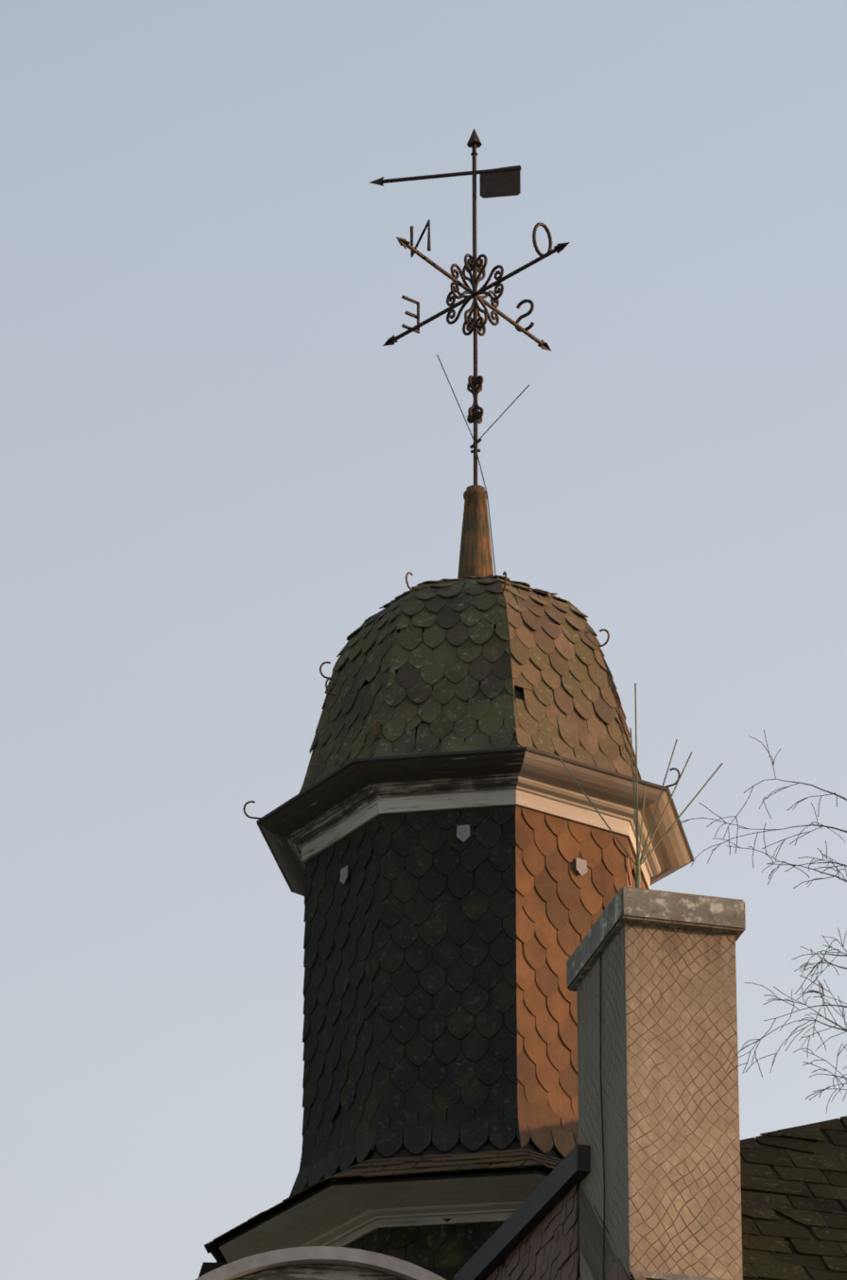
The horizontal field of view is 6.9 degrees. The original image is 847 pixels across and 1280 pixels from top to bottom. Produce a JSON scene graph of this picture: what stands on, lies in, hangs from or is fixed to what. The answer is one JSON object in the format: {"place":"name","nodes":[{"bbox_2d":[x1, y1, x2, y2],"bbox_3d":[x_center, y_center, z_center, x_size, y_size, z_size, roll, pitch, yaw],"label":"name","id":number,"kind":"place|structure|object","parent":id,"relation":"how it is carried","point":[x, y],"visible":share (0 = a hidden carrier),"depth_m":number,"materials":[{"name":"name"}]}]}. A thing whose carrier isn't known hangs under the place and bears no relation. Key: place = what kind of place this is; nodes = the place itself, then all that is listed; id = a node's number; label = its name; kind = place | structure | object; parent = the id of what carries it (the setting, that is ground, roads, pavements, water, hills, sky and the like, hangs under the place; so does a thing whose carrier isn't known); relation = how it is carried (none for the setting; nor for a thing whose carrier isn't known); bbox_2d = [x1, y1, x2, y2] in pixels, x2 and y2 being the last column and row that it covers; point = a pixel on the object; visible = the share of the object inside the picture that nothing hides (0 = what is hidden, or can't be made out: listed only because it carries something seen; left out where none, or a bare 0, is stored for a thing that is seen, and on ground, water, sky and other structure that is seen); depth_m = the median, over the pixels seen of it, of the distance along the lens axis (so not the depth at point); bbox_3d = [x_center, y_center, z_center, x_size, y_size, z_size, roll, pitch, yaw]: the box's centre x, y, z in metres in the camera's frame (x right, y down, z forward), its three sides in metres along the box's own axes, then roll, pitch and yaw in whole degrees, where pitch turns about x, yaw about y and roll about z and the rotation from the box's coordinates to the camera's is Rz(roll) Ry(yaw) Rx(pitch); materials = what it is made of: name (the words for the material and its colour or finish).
{"place":"outdoors","nodes":[
{"label":"outdoors","id":0,"kind":"place"},
{"bbox_2d":[194,1245,445,1279],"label":"dormer","id":1,"kind":"object","parent":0,"point":[320,1263],"visible":1,"depth_m":34.35,"materials":[{"name":"stone"}]},
{"bbox_2d":[0,0,846,1279],"label":"sky","id":2,"kind":"structure","parent":0,"point":[217,465],"materials":[{"name":"blue"}]},
{"bbox_2d":[631,1271,646,1279],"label":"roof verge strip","id":3,"kind":"object","parent":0,"point":[638,1275],"visible":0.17,"depth_m":37.06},
{"bbox_2d":[665,729,846,1213],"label":"birch tree","id":4,"kind":"object","parent":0,"point":[829,946],"visible":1,"depth_m":28.79,"materials":[{"name":"brown plant"}]},
{"label":"ground","id":5,"kind":"structure","parent":0,"visible":0},
{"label":"house","id":6,"kind":"object","parent":5,"relation":"on","visible":0},
{"bbox_2d":[197,1262,453,1279],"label":"dormer roof slope","id":7,"kind":"structure","parent":6,"relation":"on","point":[445,1273],"depth_m":36.26,"materials":[{"name":"black stone"}]},
{"bbox_2d":[204,1148,562,1276],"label":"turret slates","id":8,"kind":"object","parent":6,"relation":"on","point":[457,1247],"visible":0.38,"depth_m":41.46,"materials":[{"name":"stone"}]},
{"bbox_2d":[211,584,634,1262],"bbox_3d":[0.334,3.100,42.805,3.211,7.471,3.211,0,-26,1],"label":"roof underlayment","id":9,"kind":"object","parent":8,"relation":"on","point":[458,1148],"depth_m":41.73,"materials":[{"name":"black"}]},
{"bbox_2d":[218,1170,550,1262],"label":"soffit","id":10,"kind":"structure","parent":9,"relation":"attached to","point":[337,1214],"depth_m":41.49,"materials":[{"name":"white paint"}]},
{"bbox_2d":[289,805,645,1196],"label":"turret drum slates","id":11,"kind":"object","parent":9,"relation":"attached to","point":[397,957],"visible":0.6,"depth_m":42.34,"materials":[{"name":"brown stone"}]},
{"bbox_2d":[339,824,587,884],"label":"turret zinc patches","id":12,"kind":"object","parent":11,"relation":"attached to","point":[463,834],"visible":0.92,"depth_m":42.72,"materials":[{"name":"grey metal"}]},
{"bbox_2d":[369,128,570,350],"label":"weathervane tips","id":13,"kind":"object","parent":9,"relation":"on","point":[501,183],"visible":0.88,"depth_m":45.75,"materials":[{"name":"black metal"}]},
{"bbox_2d":[299,573,641,793],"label":"turret dome slates","id":14,"kind":"object","parent":9,"relation":"on","point":[532,648],"visible":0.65,"depth_m":43.33,"materials":[{"name":"stone"}]},
{"bbox_2d":[242,570,680,819],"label":"roof hooks","id":15,"kind":"object","parent":14,"relation":"attached to","point":[379,722],"visible":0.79,"depth_m":43.61,"materials":[{"name":"brown metal"}]},
{"bbox_2d":[457,484,493,578],"bbox_3d":[0.334,-0.617,44.617,0.300,0.820,0.300,0,-26,1],"label":"spire base","id":16,"kind":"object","parent":14,"relation":"on","point":[475,557],"depth_m":44.55,"materials":[{"name":"brown metal"}]},
{"bbox_2d":[471,143,477,484],"bbox_3d":[0.335,-2.095,45.340,0.032,2.630,0.032,0,-26,1],"label":"weathervane pole","id":17,"kind":"object","parent":16,"relation":"on","point":[475,252],"visible":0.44,"depth_m":45.35,"materials":[{"name":"brown metal"}]},
{"bbox_2d":[380,166,556,345],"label":"weathervane arms","id":18,"kind":"object","parent":17,"relation":"attached to","point":[467,288],"visible":0.9,"depth_m":45.65},
{"bbox_2d":[401,219,552,333],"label":"compass letters","id":19,"kind":"object","parent":18,"relation":"attached to","point":[523,302],"visible":0.85,"depth_m":45.07,"materials":[{"name":"black metal"}]},
{"bbox_2d":[446,253,503,423],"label":"vane scrolls","id":20,"kind":"object","parent":17,"relation":"attached to","point":[480,322],"visible":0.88,"depth_m":45.33,"materials":[{"name":"black metal"}]},
{"bbox_2d":[469,437,482,453],"bbox_3d":[0.336,-1.249,44.920,0.079,0.104,0.032,0,-26,1],"label":"rod clamp","id":21,"kind":"object","parent":17,"relation":"attached to","point":[478,441],"visible":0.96,"depth_m":44.92,"materials":[{"name":"grey metal"}]},
{"bbox_2d":[436,354,529,574],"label":"vane wires","id":22,"kind":"object","parent":17,"relation":"attached to","point":[477,455],"visible":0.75,"depth_m":44.97,"materials":[{"name":"grey metal"}]},
{"bbox_2d":[256,746,693,896],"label":"cornice","id":23,"kind":"structure","parent":9,"relation":"attached to","point":[300,830],"depth_m":42.83,"materials":[{"name":"white paint"}]},
{"bbox_2d":[503,1187,579,1279],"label":"slate wall","id":24,"kind":"structure","parent":6,"relation":"on","point":[579,1258],"depth_m":38.14,"materials":[{"name":"brown stone"}]},
{"bbox_2d":[453,1143,590,1279],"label":"roof edge trim","id":25,"kind":"structure","parent":24,"relation":"on","point":[562,1180],"depth_m":38.96,"materials":[{"name":"black metal"}]},
{"bbox_2d":[485,1184,630,1279],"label":"wall slates","id":26,"kind":"object","parent":24,"relation":"attached to","point":[551,1238],"visible":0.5,"depth_m":38.61,"materials":[{"name":"brown stone"}]},
{"bbox_2d":[566,886,745,1279],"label":"chimney","id":27,"kind":"object","parent":6,"relation":"on","point":[670,1102],"visible":1,"depth_m":37.76,"materials":[{"name":"concrete"}]},
{"bbox_2d":[599,951,605,1279],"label":"chimney cable","id":28,"kind":"object","parent":27,"relation":"attached to","point":[601,1111],"visible":1,"depth_m":37.95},
{"bbox_2d":[635,859,640,888],"bbox_3d":[1.192,1.434,38.743,0.026,0.470,0.026,0,-26,1],"label":"spike holder","id":29,"kind":"object","parent":27,"relation":"on","point":[638,874],"visible":0.4,"depth_m":38.80,"materials":[{"name":"metal"}]},
{"bbox_2d":[558,682,723,866],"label":"spikes","id":30,"kind":"object","parent":29,"relation":"attached to","point":[642,861],"visible":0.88,"depth_m":39.01,"materials":[{"name":"grey metal"}]},
{"bbox_2d":[576,1182,789,1279],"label":"roof","id":31,"kind":"object","parent":6,"relation":"on","point":[579,1216],"visible":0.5,"depth_m":37.96,"materials":[{"name":"brown stone"}]},
{"bbox_2d":[582,1115,846,1279],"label":"roof slates","id":32,"kind":"object","parent":31,"relation":"on","point":[793,1182],"visible":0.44,"depth_m":38.48,"materials":[{"name":"stone"}]}
]}

